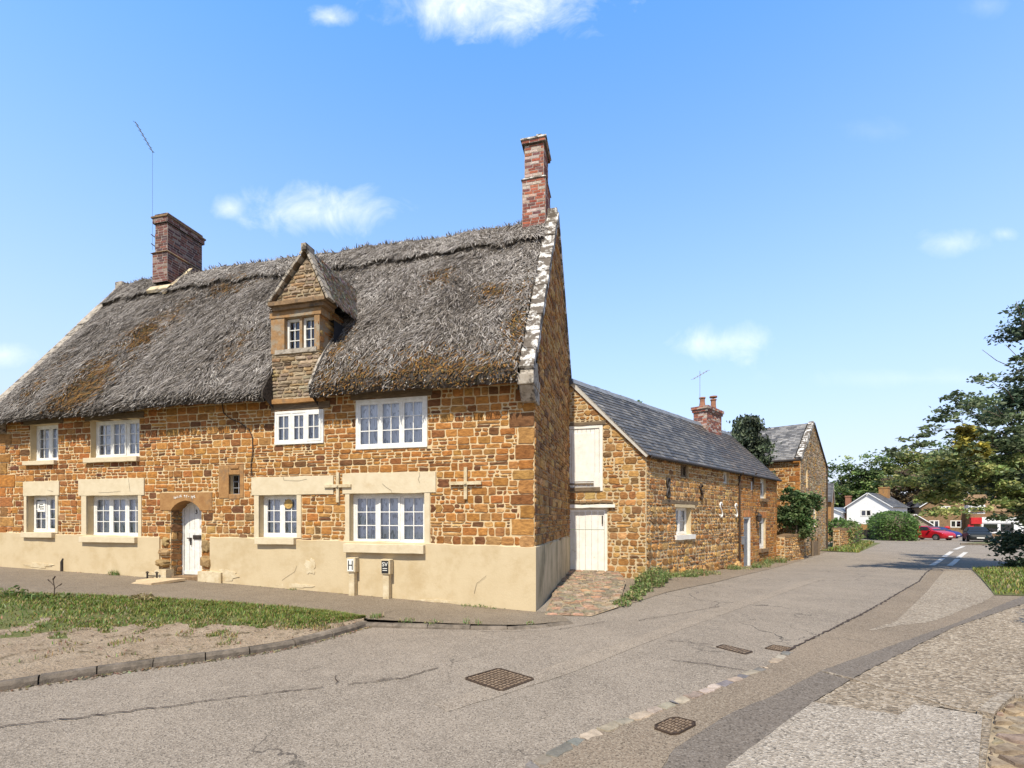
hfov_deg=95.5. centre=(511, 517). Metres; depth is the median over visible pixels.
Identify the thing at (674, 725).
manhole cover
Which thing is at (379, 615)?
kerb weed
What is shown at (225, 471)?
small window
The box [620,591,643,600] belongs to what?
weed clump
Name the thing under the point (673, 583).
verge gravel
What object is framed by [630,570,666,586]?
weed clump
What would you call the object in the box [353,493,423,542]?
window
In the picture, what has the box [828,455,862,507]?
woodland tree
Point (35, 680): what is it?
kerb
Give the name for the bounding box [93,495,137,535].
window
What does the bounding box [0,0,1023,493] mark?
sky
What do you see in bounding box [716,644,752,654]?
drain grate
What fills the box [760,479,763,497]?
window
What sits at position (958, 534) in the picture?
parked car
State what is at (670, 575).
weed clump
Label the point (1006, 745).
brick path
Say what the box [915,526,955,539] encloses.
parked car
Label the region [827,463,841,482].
woodland tree
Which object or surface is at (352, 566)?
hydrant post
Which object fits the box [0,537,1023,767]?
road
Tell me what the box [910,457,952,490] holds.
tree
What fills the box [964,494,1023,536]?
village shop
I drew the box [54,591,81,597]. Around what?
bank weed
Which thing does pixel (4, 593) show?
bank weed
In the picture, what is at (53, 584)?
dead thistle
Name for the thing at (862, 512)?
window
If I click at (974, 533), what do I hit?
parked car
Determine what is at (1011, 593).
roadside verge
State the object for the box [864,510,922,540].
clipped hedge
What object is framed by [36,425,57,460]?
window
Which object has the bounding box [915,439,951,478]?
woodland tree
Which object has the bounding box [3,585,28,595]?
bank weed
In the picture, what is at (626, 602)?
weed clump
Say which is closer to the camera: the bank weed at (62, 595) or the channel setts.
the channel setts
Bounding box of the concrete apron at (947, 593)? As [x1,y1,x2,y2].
[870,570,993,629]
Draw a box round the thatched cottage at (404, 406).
[0,122,571,611]
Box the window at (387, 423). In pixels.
[356,396,426,449]
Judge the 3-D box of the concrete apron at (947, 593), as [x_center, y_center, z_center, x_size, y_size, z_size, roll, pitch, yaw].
[11.758,1.891,12.253,15.684,0.206,1.350,0,0,-43]
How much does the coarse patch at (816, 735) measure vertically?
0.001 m
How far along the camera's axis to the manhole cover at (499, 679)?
5.15 m
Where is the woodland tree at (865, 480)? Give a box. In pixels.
[829,451,892,504]
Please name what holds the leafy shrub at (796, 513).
on the verge gravel
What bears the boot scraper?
on the pavement
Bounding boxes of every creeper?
[828,516,852,538]
[828,518,866,544]
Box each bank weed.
[0,587,15,596]
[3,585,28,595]
[21,591,50,599]
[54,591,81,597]
[129,593,149,598]
[134,593,157,600]
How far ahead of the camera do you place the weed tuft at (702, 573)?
15.05 m
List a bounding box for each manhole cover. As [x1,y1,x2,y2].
[465,668,533,690]
[654,717,695,734]
[765,645,793,651]
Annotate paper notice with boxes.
[37,501,44,511]
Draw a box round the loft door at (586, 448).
[569,425,602,490]
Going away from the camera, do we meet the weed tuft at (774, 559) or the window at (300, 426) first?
the window at (300, 426)
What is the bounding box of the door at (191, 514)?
[182,502,201,574]
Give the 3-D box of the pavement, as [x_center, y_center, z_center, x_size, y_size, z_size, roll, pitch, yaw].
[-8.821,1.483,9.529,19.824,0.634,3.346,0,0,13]
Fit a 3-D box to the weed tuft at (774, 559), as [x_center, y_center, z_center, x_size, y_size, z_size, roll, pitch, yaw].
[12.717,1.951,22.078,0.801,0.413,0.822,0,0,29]
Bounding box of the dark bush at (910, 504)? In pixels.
[905,502,914,513]
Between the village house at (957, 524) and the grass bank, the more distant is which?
the village house at (957, 524)
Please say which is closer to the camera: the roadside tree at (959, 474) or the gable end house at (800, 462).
the roadside tree at (959, 474)
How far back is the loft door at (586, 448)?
14.43 m
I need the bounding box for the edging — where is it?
[822,670,1014,717]
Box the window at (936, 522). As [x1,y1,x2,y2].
[929,520,938,526]
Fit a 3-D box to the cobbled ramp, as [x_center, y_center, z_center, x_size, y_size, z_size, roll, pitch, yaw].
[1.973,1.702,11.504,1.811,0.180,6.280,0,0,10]
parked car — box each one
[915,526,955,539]
[936,526,961,537]
[962,527,993,541]
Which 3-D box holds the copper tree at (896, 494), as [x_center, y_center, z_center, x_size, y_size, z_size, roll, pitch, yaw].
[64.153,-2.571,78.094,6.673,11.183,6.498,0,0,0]
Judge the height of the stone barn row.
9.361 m
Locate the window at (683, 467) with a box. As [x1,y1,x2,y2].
[681,464,686,477]
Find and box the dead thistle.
[47,576,61,595]
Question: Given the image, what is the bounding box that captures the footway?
[536,569,1021,767]
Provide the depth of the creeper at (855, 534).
35.67 m
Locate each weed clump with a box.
[611,597,631,605]
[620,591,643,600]
[624,581,654,592]
[627,588,646,595]
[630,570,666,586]
[640,564,671,582]
[656,570,672,578]
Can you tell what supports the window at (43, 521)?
in the thatched cottage at (404, 406)
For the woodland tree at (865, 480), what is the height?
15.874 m
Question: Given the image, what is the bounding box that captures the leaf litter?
[2,563,789,691]
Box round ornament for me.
[284,499,292,508]
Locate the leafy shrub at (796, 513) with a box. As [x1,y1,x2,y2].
[777,485,825,540]
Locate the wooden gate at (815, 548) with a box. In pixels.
[811,538,819,555]
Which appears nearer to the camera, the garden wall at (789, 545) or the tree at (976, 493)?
the garden wall at (789, 545)
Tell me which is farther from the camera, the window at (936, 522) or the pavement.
the window at (936, 522)
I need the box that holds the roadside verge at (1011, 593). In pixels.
[972,567,1023,595]
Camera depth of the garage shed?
63.11 m
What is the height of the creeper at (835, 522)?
1.768 m
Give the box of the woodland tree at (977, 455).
[946,442,992,493]
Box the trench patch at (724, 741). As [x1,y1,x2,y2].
[663,596,1023,767]
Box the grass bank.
[0,594,363,679]
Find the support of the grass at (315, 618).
on the grass bank
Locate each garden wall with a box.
[776,534,804,560]
[833,527,860,546]
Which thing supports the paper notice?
attached to the thatched cottage at (404, 406)
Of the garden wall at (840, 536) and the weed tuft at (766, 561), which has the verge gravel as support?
the weed tuft at (766, 561)
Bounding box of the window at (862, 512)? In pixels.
[860,510,871,515]
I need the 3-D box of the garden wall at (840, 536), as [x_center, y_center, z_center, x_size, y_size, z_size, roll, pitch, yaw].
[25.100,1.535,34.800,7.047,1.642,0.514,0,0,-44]
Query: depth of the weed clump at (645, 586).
11.24 m
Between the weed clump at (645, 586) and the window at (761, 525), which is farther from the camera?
the window at (761, 525)
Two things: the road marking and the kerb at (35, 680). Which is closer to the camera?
the kerb at (35, 680)
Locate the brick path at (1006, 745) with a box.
[985,695,1023,767]
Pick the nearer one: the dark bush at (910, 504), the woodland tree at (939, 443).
the dark bush at (910, 504)
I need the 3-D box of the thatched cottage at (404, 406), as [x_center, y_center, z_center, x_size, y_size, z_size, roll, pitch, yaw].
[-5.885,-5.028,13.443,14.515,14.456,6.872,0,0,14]
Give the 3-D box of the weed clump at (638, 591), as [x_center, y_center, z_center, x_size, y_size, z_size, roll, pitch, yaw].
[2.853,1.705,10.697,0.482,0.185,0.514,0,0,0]
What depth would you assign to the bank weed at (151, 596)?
8.30 m
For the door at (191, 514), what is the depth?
11.18 m
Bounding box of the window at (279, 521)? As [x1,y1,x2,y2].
[264,495,296,536]
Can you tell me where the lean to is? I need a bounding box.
[834,507,846,519]
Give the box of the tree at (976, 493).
[968,454,1005,494]
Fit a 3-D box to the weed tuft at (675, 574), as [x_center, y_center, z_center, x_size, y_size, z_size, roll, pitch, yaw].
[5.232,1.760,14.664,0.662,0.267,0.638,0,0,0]
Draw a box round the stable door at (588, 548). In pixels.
[569,508,606,570]
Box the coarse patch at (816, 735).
[726,702,982,767]
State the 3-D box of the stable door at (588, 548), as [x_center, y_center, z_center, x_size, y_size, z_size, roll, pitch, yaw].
[2.293,0.725,14.531,1.350,2.050,0.100,0,0,15]
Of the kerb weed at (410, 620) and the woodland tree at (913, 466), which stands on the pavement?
the kerb weed at (410, 620)
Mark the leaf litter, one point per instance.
(149, 668)
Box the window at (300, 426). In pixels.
[274,409,323,444]
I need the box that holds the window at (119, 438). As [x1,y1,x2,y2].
[96,419,138,457]
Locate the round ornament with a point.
(288, 503)
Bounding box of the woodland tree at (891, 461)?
[865,449,906,492]
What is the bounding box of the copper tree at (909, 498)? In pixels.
[899,474,934,503]
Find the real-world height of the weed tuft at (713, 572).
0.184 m
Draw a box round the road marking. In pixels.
[930,546,967,565]
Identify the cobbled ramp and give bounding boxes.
[545,569,625,615]
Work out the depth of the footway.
5.02 m
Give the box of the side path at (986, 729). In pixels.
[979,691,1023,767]
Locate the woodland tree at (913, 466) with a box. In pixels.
[876,446,942,494]
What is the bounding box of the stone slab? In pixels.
[133,578,185,584]
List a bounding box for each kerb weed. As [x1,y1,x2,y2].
[369,612,383,618]
[398,617,414,622]
[424,620,442,624]
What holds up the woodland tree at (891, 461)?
on the ground
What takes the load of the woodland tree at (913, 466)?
on the ground
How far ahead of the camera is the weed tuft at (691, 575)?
14.56 m
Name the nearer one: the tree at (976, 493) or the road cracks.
the road cracks
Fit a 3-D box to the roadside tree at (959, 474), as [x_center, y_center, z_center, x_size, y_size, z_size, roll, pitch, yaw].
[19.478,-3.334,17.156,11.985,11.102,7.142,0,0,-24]
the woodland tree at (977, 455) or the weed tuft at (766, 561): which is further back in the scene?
the woodland tree at (977, 455)
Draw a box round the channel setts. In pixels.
[522,651,792,767]
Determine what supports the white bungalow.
on the ground
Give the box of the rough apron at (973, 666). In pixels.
[815,604,1023,714]
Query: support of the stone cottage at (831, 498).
on the ground
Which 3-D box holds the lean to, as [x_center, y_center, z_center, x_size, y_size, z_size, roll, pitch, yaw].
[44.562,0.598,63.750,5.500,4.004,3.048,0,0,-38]
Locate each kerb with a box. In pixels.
[0,620,572,690]
[960,543,1023,545]
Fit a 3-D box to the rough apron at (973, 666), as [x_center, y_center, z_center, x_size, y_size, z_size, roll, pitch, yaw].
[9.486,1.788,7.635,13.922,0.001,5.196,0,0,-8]
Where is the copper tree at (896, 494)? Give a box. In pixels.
[877,469,917,502]
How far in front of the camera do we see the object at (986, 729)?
3.80 m
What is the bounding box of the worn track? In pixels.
[434,578,825,711]
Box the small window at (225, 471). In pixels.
[219,465,243,498]
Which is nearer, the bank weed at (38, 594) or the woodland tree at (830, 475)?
the bank weed at (38, 594)
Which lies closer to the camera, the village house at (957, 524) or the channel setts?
the channel setts
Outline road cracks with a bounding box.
[0,569,930,726]
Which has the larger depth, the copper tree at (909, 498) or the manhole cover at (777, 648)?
the copper tree at (909, 498)
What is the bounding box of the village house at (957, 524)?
[910,491,966,534]
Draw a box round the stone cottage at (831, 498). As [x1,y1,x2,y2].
[828,483,834,541]
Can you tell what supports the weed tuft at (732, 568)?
on the verge gravel
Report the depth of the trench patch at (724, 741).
4.23 m
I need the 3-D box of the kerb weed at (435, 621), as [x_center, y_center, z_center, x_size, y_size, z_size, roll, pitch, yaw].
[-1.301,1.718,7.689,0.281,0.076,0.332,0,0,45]
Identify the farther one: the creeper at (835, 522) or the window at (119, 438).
the creeper at (835, 522)
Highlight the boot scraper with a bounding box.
[146,571,158,578]
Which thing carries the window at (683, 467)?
in the stone barn row
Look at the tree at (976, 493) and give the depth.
71.36 m
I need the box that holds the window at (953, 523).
[950,520,961,527]
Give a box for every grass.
[0,591,367,664]
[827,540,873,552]
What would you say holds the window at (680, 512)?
in the stone barn row
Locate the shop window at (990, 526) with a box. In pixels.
[983,524,1013,531]
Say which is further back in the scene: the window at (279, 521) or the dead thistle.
the window at (279, 521)
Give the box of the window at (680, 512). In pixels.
[676,508,686,534]
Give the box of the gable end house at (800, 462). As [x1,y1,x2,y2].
[729,421,828,555]
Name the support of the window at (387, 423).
in the thatched cottage at (404, 406)
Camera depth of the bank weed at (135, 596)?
8.39 m
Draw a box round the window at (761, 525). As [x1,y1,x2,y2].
[759,518,763,548]
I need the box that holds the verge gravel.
[617,542,831,607]
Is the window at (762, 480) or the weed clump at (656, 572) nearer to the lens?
the weed clump at (656, 572)
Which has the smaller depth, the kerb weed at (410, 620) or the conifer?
the kerb weed at (410, 620)
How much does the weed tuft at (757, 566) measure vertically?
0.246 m
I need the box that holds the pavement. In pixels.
[0,567,569,624]
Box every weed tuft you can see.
[670,570,687,577]
[686,572,697,576]
[695,569,708,575]
[704,570,721,574]
[725,564,739,569]
[752,563,761,567]
[761,558,773,563]
[773,555,786,562]
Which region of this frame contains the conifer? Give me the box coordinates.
[726,413,781,474]
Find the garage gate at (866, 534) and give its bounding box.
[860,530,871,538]
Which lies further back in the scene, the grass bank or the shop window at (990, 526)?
the shop window at (990, 526)
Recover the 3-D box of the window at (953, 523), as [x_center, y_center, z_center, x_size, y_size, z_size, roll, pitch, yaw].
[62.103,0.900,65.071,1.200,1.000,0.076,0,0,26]
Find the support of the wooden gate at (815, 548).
on the ground
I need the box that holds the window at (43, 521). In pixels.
[34,496,54,531]
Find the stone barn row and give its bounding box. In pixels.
[569,370,781,578]
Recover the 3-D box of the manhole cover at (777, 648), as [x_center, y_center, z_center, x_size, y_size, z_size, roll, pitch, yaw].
[3.670,1.799,6.380,0.319,0.025,0.266,0,0,-39]
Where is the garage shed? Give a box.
[910,514,933,525]
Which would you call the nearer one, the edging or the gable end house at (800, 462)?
the edging
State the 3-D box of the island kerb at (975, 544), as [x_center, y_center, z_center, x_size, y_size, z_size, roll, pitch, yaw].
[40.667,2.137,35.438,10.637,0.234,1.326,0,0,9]
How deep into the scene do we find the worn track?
6.05 m
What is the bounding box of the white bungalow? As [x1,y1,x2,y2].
[843,487,909,529]
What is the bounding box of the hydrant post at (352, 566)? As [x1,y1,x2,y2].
[346,557,358,595]
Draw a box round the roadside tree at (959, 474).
[870,299,1023,567]
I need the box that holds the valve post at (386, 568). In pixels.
[380,559,392,598]
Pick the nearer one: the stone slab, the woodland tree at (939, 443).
the stone slab

